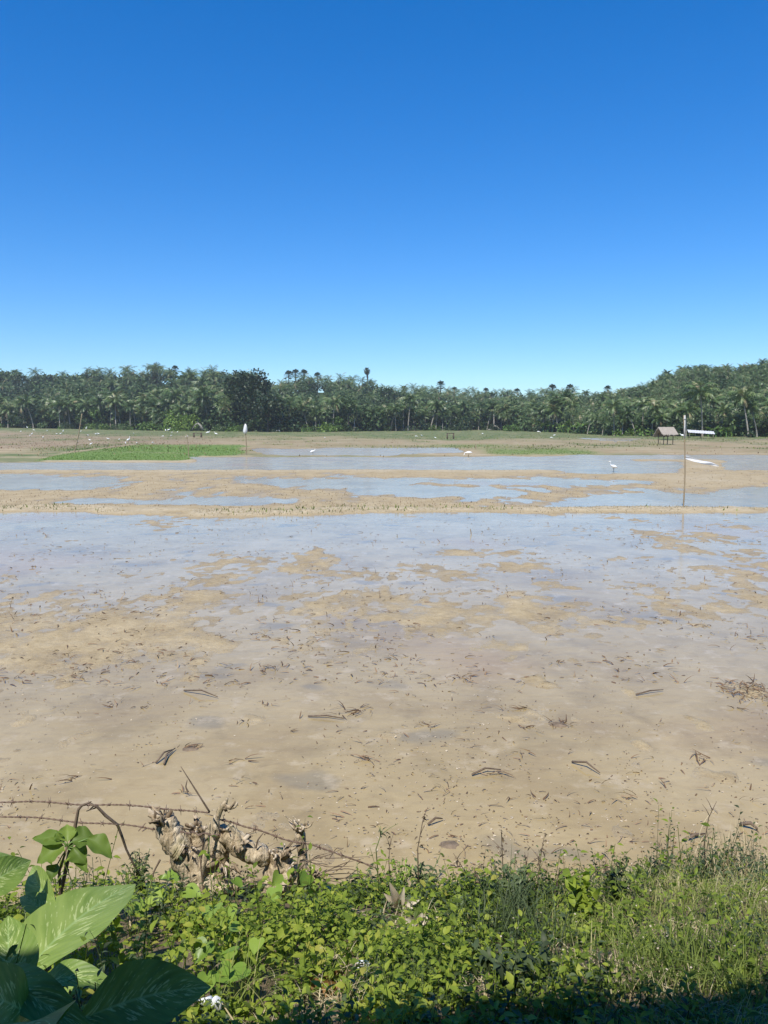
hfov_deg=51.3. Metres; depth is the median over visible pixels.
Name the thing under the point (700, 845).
withered stalk
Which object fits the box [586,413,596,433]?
coconut palm
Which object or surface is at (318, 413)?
coconut palm
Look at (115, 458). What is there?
rice seedlings
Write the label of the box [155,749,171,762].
stick
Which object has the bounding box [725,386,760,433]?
coconut palm
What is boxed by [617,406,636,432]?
coconut palm
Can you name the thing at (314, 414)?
coconut palm
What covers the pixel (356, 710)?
straw tuft
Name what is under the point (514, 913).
grass tussock
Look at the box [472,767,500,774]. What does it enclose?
stick
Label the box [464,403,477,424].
coconut palm
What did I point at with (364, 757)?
straw tuft
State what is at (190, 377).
coconut palm
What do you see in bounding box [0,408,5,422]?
coconut palm
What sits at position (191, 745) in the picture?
straw tuft
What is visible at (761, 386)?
coconut palm
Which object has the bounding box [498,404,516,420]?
coconut palm
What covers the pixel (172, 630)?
ground
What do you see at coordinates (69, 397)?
coconut palm
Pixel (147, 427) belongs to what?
bush
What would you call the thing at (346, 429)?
bush
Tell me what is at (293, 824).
fence post
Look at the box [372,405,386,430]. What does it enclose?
broadleaf tree
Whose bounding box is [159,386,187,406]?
coconut palm
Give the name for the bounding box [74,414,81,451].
bamboo pole
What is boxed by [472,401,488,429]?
coconut palm
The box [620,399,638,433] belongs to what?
coconut palm
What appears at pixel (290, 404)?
coconut palm
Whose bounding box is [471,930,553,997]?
weed bush
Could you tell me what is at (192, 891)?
vine plant
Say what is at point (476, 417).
coconut palm
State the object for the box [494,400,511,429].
coconut palm
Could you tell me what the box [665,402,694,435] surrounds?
coconut palm
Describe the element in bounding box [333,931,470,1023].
grass tussock
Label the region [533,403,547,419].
coconut palm
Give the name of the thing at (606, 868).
withered stalk
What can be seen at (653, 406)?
coconut palm
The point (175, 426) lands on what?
bush
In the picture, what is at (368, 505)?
rice stubble
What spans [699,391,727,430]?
coconut palm
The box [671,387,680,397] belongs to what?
coconut palm
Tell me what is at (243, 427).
bush
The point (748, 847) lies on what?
grass tussock
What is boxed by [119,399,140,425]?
coconut palm
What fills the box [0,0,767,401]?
sky
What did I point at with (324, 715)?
stick
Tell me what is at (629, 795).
straw tuft
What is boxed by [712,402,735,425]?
coconut palm
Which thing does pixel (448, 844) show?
mud clod
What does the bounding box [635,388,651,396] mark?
coconut palm
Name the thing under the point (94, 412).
broadleaf tree
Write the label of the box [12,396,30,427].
coconut palm
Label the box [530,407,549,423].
coconut palm
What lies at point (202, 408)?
coconut palm
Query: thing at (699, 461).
plastic streamer
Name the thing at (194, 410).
broadleaf tree
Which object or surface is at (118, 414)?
coconut palm
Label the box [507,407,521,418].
coconut palm
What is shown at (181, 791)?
straw tuft
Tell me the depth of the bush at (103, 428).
271.71 m
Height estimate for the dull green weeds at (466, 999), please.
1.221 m
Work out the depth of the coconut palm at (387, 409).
255.26 m
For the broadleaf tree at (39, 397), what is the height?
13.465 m
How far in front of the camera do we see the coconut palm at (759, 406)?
161.42 m
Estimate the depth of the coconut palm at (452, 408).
266.95 m
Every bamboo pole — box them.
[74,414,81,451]
[683,415,685,506]
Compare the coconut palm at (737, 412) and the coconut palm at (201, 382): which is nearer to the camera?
the coconut palm at (737, 412)
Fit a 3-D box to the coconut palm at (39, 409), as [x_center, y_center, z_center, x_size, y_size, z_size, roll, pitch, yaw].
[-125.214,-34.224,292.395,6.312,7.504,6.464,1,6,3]
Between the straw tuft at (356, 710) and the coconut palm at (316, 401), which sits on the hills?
the coconut palm at (316, 401)
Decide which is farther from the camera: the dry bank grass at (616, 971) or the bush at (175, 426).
the bush at (175, 426)
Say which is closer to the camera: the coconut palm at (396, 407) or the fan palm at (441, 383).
the coconut palm at (396, 407)
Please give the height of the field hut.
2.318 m
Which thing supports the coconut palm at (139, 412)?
on the hills
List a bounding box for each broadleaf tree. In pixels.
[24,402,39,427]
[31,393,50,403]
[66,384,88,398]
[70,407,82,428]
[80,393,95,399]
[89,406,109,420]
[136,406,149,422]
[164,407,181,420]
[189,405,201,417]
[220,368,271,431]
[245,391,288,431]
[306,395,319,401]
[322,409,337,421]
[336,395,359,423]
[357,405,371,419]
[358,398,368,405]
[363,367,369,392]
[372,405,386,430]
[508,398,518,407]
[509,411,524,421]
[562,416,574,432]
[760,417,767,426]
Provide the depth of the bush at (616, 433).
166.32 m
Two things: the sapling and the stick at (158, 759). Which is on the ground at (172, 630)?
the sapling
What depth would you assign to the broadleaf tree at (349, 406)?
244.97 m
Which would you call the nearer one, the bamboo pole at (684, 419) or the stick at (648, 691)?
the stick at (648, 691)
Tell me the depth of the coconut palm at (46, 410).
291.69 m
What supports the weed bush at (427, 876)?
on the ground at (172, 630)
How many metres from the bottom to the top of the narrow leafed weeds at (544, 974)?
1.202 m
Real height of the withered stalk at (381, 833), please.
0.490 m
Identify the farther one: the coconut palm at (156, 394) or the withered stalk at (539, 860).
the coconut palm at (156, 394)
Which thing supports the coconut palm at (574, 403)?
on the hills
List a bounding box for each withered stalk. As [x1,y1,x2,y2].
[376,824,396,880]
[386,836,396,876]
[415,807,427,887]
[453,851,489,876]
[466,863,488,886]
[486,825,506,866]
[510,872,531,909]
[517,847,535,887]
[527,832,547,887]
[553,864,577,892]
[598,857,609,883]
[691,840,705,878]
[702,798,716,867]
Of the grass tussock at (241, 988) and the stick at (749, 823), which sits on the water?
the stick at (749, 823)
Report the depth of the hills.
300.68 m
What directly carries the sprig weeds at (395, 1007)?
on the ground at (172, 630)
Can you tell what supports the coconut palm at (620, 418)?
on the ground at (172, 630)
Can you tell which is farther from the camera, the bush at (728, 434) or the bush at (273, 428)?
the bush at (273, 428)
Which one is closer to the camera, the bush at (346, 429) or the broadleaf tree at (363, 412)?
the bush at (346, 429)
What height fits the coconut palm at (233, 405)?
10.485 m
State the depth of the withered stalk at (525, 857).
4.24 m
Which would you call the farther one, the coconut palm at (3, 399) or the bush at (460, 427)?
the coconut palm at (3, 399)
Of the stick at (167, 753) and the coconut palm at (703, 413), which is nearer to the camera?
the stick at (167, 753)
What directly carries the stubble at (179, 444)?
on the ground at (172, 630)
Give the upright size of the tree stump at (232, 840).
0.685 m
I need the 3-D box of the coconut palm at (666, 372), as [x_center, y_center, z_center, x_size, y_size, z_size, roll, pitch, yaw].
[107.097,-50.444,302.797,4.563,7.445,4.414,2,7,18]
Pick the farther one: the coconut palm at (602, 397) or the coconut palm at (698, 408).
the coconut palm at (602, 397)
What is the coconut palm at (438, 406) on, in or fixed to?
on the ground at (172, 630)
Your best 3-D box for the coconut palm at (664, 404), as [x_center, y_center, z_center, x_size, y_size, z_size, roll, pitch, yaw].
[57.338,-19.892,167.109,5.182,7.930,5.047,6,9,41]
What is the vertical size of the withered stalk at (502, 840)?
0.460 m
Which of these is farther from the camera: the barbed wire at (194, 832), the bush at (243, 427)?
the bush at (243, 427)
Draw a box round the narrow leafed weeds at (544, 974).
[195,825,767,1023]
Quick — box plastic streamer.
[686,456,718,465]
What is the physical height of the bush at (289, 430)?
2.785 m
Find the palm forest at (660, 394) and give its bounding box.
[0,363,767,433]
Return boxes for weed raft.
[716,674,767,702]
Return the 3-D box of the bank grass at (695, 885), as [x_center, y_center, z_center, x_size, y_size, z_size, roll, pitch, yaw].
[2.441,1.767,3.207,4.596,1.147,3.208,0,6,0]
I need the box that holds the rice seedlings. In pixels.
[39,444,596,460]
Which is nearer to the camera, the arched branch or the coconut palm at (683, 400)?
the arched branch
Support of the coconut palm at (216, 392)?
on the hills
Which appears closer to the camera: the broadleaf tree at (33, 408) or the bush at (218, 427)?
the bush at (218, 427)
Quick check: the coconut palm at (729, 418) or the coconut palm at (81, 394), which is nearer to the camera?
the coconut palm at (729, 418)
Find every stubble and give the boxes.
[0,429,766,457]
[0,465,766,506]
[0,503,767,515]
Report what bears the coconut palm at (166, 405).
on the hills
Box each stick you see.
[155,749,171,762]
[163,748,174,764]
[183,689,217,696]
[308,715,343,718]
[427,817,442,824]
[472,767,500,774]
[571,761,599,772]
[636,689,662,694]
[685,833,704,838]
[739,821,757,829]
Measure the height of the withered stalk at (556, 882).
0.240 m
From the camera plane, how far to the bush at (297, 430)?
235.05 m
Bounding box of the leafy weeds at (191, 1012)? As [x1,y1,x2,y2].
[0,836,763,1023]
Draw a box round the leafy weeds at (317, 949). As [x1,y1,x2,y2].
[0,862,537,1023]
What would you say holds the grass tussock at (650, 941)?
on the ground at (172, 630)
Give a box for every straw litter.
[0,513,767,889]
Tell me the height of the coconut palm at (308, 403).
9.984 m
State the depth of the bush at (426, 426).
261.09 m
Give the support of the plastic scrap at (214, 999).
on the ground at (172, 630)
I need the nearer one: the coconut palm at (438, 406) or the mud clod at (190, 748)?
the mud clod at (190, 748)
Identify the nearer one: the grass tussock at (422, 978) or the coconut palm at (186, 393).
the grass tussock at (422, 978)
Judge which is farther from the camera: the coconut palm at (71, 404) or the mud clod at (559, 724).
the coconut palm at (71, 404)
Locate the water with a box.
[0,438,767,903]
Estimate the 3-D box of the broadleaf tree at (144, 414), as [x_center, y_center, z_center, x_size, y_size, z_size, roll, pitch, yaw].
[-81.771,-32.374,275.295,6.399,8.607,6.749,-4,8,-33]
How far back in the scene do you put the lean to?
135.06 m
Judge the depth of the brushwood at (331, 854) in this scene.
4.21 m
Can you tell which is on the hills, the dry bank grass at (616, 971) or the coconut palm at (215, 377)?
the coconut palm at (215, 377)
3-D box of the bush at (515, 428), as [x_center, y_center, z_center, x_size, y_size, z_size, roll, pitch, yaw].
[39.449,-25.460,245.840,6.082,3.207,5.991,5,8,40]
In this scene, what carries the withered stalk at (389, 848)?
on the ground at (172, 630)
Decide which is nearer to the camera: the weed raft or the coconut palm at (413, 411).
the weed raft
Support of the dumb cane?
on the ground at (172, 630)
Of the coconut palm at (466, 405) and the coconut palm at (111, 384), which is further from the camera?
the coconut palm at (111, 384)
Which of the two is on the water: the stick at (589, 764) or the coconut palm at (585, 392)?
the stick at (589, 764)
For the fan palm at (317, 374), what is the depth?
396.64 m
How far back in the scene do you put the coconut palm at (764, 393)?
202.41 m
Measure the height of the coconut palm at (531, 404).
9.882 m
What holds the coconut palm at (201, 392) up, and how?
on the hills
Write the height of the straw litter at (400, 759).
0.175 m
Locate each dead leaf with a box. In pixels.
[306,976,337,996]
[321,966,350,984]
[384,882,418,911]
[406,913,427,925]
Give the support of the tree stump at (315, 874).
on the ground at (172, 630)
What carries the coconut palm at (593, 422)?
on the ground at (172, 630)
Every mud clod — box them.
[182,746,198,750]
[439,840,458,848]
[549,722,567,727]
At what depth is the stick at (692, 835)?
5.20 m
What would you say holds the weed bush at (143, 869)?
on the ground at (172, 630)
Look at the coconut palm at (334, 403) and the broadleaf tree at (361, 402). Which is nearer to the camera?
the coconut palm at (334, 403)
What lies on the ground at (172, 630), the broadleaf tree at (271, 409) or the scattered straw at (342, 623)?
the broadleaf tree at (271, 409)
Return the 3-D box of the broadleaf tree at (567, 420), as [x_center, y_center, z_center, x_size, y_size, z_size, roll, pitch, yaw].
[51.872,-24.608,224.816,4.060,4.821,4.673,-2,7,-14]
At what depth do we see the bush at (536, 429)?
235.98 m
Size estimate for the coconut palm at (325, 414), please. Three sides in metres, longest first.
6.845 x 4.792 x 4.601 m
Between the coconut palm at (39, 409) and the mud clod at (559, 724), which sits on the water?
the mud clod at (559, 724)
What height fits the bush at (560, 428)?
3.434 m
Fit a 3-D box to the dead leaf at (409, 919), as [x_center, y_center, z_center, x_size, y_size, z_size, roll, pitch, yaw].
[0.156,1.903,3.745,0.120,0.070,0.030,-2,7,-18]
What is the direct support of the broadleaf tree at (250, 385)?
on the hills
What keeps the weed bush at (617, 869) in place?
on the ground at (172, 630)
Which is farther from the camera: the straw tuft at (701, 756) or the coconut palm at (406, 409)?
the coconut palm at (406, 409)
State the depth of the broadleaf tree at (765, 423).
150.18 m
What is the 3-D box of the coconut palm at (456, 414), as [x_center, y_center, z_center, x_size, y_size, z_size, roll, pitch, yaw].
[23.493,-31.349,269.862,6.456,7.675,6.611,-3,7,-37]
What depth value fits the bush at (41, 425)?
287.69 m
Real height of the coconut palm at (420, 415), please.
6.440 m
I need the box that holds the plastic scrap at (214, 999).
[194,996,222,1014]
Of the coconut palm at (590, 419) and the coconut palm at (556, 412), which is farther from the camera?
the coconut palm at (556, 412)
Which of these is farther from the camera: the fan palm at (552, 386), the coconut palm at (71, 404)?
the fan palm at (552, 386)
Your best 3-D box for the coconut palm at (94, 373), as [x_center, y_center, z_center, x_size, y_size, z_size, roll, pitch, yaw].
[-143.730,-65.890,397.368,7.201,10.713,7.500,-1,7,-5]
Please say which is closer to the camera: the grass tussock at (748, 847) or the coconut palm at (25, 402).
the grass tussock at (748, 847)
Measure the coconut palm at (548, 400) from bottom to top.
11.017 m
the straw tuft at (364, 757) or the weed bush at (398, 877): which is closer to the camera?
the weed bush at (398, 877)
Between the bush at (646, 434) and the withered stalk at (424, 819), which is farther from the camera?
the bush at (646, 434)
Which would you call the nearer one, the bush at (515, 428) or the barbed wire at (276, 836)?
the barbed wire at (276, 836)
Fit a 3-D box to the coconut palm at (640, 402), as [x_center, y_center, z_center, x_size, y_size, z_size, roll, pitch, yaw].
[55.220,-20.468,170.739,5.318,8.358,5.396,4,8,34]
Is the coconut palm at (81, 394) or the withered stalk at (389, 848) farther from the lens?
the coconut palm at (81, 394)
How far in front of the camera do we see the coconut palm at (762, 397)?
167.12 m
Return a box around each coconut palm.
[0,393,12,407]
[0,401,18,427]
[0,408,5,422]
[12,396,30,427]
[13,393,37,427]
[33,408,48,427]
[34,408,50,428]
[38,395,57,402]
[48,397,68,426]
[51,398,78,428]
[52,409,71,421]
[59,394,79,428]
[73,390,89,399]
[75,397,96,424]
[87,368,101,378]
[87,392,108,422]
[95,385,126,429]
[102,390,129,428]
[103,398,129,425]
[104,379,119,389]
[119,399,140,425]
[125,400,142,429]
[134,408,151,425]
[135,391,156,419]
[142,396,163,420]
[145,390,164,399]
[152,385,170,395]
[156,397,177,410]
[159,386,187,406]
[164,378,181,387]
[170,404,192,421]
[174,388,195,399]
[180,369,199,384]
[183,396,197,430]
[187,385,217,430]
[190,376,213,386]
[192,398,214,428]
[204,369,222,383]
[204,387,223,399]
[222,393,240,430]
[223,401,237,430]
[283,398,299,416]
[288,396,305,410]
[292,402,309,428]
[296,399,317,431]
[306,406,327,428]
[308,397,326,406]
[309,408,323,420]
[319,409,334,425]
[322,395,344,423]
[338,410,349,420]
[350,406,362,429]
[365,407,382,421]
[382,404,392,416]
[386,402,405,430]
[387,403,402,429]
[397,400,414,430]
[399,392,424,430]
[405,405,417,430]
[413,411,428,429]
[417,398,432,423]
[420,408,430,422]
[428,399,447,426]
[429,399,447,428]
[436,409,448,430]
[442,411,451,426]
[444,404,457,429]
[450,408,463,420]
[455,399,475,420]
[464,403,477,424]
[465,411,480,429]
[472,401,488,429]
[482,399,503,424]
[484,404,498,428]
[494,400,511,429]
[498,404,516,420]
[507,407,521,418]
[524,400,540,413]
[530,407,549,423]
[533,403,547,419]
[542,400,564,430]
[544,395,552,426]
[546,392,565,427]
[551,389,580,430]
[559,397,583,430]
[582,389,590,396]
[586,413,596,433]
[586,415,601,431]
[595,394,607,402]
[598,406,612,434]
[600,396,627,435]
[612,411,635,433]
[616,388,625,394]
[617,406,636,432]
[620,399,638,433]
[629,396,650,425]
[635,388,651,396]
[640,399,667,433]
[644,398,670,410]
[646,381,660,390]
[649,413,672,426]
[662,369,671,377]
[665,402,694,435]
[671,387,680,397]
[672,398,690,410]
[673,400,698,435]
[682,380,721,436]
[687,403,705,434]
[691,409,713,424]
[693,364,706,370]
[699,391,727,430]
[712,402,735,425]
[720,412,741,435]
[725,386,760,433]
[733,410,751,422]
[736,398,764,436]
[748,400,766,415]
[749,365,765,373]
[752,381,767,393]
[752,393,767,409]
[758,358,767,365]
[761,389,767,397]
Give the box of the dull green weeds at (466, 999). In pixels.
[63,805,767,1023]
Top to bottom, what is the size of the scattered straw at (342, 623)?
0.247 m
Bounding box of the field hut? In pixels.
[652,427,678,444]
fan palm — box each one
[284,370,293,384]
[290,369,299,381]
[300,369,308,377]
[313,372,320,380]
[437,381,444,390]
[546,384,556,391]
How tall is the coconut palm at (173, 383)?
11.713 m
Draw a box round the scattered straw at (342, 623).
[0,511,767,686]
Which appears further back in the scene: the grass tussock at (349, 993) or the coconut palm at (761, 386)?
the coconut palm at (761, 386)
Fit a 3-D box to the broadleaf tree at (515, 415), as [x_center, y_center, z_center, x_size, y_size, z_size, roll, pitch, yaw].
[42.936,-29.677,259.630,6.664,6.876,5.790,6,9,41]
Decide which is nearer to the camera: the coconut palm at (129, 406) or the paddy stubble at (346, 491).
the paddy stubble at (346, 491)
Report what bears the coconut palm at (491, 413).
on the ground at (172, 630)
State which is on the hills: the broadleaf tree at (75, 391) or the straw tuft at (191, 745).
the broadleaf tree at (75, 391)
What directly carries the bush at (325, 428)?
on the ground at (172, 630)
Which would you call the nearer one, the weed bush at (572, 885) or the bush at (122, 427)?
the weed bush at (572, 885)
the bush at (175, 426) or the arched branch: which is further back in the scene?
the bush at (175, 426)
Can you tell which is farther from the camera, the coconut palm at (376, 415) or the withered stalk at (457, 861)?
the coconut palm at (376, 415)
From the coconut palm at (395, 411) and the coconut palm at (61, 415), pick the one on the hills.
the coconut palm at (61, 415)
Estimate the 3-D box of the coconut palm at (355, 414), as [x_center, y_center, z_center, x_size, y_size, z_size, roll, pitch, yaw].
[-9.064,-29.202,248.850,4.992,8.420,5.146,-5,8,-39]
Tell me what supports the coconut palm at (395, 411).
on the ground at (172, 630)
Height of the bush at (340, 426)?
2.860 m
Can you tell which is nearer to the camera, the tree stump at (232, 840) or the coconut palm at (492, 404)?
the tree stump at (232, 840)
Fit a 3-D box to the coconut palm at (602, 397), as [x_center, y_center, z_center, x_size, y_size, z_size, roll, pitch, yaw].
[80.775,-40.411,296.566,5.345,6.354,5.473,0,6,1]
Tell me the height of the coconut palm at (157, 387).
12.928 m
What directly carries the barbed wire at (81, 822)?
attached to the tree stump at (232, 840)
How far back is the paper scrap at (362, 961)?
3.18 m
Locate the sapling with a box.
[32,824,112,894]
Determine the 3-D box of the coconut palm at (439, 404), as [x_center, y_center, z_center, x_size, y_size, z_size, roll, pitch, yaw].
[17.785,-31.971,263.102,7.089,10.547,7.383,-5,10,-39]
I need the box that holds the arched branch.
[58,801,140,894]
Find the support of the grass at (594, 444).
on the ground at (172, 630)
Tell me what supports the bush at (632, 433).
on the ground at (172, 630)
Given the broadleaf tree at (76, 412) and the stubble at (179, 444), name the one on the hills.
the broadleaf tree at (76, 412)
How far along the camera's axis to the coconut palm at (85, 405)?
282.52 m
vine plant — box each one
[124,869,201,936]
[193,919,264,1000]
[202,870,313,922]
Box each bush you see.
[0,881,71,921]
[36,422,47,428]
[59,422,75,428]
[85,423,98,429]
[98,423,110,429]
[110,423,120,429]
[117,424,130,429]
[121,849,150,893]
[133,421,160,430]
[159,413,200,430]
[211,424,225,430]
[230,424,247,431]
[237,424,251,431]
[260,425,272,431]
[270,427,280,431]
[281,426,293,431]
[292,424,300,431]
[301,425,312,431]
[315,422,336,431]
[332,425,343,431]
[339,424,352,431]
[340,863,376,890]
[388,857,413,887]
[406,854,445,890]
[419,423,432,430]
[428,425,438,430]
[437,425,450,430]
[448,415,475,430]
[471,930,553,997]
[483,857,534,907]
[503,424,522,430]
[528,423,545,431]
[556,424,572,432]
[559,867,606,919]
[601,855,648,901]
[612,429,623,435]
[622,425,642,435]
[639,428,653,436]
[721,431,733,436]
[739,430,754,436]
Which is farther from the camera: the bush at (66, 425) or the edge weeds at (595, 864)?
the bush at (66, 425)
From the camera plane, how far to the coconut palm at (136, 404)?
276.16 m
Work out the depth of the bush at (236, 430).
238.62 m
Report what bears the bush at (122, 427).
on the ground at (172, 630)
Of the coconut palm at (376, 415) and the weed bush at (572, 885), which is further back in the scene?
the coconut palm at (376, 415)
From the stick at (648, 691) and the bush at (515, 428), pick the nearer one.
the stick at (648, 691)
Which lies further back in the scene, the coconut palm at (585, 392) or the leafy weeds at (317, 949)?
the coconut palm at (585, 392)
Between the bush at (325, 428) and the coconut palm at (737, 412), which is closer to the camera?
the coconut palm at (737, 412)
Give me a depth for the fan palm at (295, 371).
392.26 m
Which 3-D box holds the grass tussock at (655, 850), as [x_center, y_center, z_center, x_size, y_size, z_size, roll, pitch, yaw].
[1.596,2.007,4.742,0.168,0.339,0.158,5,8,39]
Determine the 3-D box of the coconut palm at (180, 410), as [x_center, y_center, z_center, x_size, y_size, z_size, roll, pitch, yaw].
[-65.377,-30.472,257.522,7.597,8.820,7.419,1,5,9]
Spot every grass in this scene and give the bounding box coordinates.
[0,428,767,450]
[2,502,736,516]
[6,865,767,1023]
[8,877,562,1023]
[429,846,767,1023]
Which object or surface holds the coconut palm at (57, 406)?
on the ground at (172, 630)
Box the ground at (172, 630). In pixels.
[0,428,767,1023]
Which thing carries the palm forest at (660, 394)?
on the hills
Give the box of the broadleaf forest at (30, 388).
[0,367,767,436]
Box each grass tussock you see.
[177,926,306,1016]
[297,955,377,1015]
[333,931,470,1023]
[437,848,631,961]
[586,893,732,992]
[646,827,665,868]
[659,808,767,887]
[663,825,681,865]
[703,821,767,869]
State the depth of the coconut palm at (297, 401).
247.78 m
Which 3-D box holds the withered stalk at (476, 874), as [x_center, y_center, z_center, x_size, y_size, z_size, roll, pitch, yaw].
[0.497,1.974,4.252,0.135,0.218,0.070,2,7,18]
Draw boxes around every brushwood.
[150,767,319,896]
[298,843,373,885]
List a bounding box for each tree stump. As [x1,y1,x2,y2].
[148,798,269,902]
[259,838,301,901]
[306,866,321,897]
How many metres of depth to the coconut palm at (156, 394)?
296.06 m
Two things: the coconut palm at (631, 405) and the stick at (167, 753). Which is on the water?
the stick at (167, 753)
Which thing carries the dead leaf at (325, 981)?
on the ground at (172, 630)
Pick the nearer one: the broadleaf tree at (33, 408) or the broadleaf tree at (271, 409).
the broadleaf tree at (271, 409)
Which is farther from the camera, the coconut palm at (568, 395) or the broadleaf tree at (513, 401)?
the broadleaf tree at (513, 401)
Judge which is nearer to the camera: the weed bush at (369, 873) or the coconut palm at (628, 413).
the weed bush at (369, 873)
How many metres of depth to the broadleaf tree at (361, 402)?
300.35 m
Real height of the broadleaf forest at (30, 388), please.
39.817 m
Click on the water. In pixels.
(218, 728)
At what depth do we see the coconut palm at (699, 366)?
297.46 m
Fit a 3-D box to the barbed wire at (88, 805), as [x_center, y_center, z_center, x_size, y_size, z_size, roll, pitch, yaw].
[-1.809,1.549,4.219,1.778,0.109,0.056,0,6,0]
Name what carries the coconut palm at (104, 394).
on the hills
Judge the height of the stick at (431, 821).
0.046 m
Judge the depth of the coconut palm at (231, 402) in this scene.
252.17 m
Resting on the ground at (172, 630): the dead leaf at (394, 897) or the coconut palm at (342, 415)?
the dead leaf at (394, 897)
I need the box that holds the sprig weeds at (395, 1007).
[3,798,767,1023]
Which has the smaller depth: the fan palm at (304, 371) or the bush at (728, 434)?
the bush at (728, 434)
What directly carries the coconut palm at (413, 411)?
on the hills
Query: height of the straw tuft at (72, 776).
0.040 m
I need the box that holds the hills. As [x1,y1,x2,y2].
[7,382,763,436]
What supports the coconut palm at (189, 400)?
on the hills
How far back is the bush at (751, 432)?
145.65 m
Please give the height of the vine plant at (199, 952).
0.265 m
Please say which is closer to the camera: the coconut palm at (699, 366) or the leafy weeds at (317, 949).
the leafy weeds at (317, 949)
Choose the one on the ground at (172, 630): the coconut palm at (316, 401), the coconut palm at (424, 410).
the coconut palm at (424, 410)
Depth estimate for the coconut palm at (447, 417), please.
263.73 m
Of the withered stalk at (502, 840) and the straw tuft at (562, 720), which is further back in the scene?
the straw tuft at (562, 720)
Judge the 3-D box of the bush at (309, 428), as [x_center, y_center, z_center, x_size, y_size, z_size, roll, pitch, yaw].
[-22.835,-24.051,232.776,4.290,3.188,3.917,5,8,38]
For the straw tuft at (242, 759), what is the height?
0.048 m
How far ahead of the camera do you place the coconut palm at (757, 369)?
258.21 m
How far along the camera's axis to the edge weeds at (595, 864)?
4.37 m
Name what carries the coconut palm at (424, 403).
on the hills
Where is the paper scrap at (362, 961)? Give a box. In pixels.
[353,960,370,973]
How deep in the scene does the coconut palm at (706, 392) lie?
151.53 m
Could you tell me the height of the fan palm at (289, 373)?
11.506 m
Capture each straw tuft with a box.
[56,774,81,781]
[171,784,195,793]
[177,742,202,747]
[227,754,255,763]
[328,700,373,715]
[354,754,373,762]
[471,770,515,777]
[543,715,575,728]
[610,789,637,802]
[689,750,713,764]
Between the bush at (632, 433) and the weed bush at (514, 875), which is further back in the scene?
the bush at (632, 433)
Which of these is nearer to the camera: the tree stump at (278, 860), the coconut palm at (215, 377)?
the tree stump at (278, 860)
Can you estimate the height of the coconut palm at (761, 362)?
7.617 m
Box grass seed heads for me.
[442,887,766,983]
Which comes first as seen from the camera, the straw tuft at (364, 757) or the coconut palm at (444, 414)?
the straw tuft at (364, 757)
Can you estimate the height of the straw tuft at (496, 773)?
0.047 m
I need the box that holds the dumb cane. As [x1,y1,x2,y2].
[0,852,210,1023]
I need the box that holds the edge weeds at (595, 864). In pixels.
[19,830,767,907]
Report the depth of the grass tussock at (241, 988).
2.86 m
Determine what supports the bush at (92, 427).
on the ground at (172, 630)
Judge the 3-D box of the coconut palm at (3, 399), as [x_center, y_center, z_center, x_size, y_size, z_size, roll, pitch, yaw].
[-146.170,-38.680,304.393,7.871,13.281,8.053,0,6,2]
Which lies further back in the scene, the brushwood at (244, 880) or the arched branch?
the brushwood at (244, 880)
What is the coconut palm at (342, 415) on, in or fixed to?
on the hills
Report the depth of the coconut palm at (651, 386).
265.80 m
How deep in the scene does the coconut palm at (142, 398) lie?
276.63 m
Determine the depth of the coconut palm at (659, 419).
156.25 m
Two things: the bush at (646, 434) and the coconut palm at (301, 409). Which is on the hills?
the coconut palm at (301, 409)
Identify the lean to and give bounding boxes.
[688,430,714,438]
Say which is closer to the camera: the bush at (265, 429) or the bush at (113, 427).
the bush at (265, 429)
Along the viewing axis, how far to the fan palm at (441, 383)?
421.20 m
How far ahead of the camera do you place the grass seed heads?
3.13 m
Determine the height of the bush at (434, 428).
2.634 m
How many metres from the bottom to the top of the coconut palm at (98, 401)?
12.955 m
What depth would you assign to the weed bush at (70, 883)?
3.42 m
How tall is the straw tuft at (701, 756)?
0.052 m
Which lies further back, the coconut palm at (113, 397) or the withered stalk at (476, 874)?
the coconut palm at (113, 397)
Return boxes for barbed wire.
[0,796,209,815]
[0,813,154,831]
[180,830,220,839]
[220,816,375,868]
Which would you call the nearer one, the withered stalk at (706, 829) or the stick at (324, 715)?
the withered stalk at (706, 829)
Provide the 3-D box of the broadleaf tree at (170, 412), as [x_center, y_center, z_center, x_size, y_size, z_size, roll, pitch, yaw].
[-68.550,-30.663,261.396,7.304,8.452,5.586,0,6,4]
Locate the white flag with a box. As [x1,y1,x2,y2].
[243,424,246,433]
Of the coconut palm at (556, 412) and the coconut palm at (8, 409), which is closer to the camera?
the coconut palm at (556, 412)
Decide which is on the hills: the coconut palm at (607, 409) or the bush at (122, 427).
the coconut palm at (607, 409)
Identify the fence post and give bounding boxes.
[283,814,313,898]

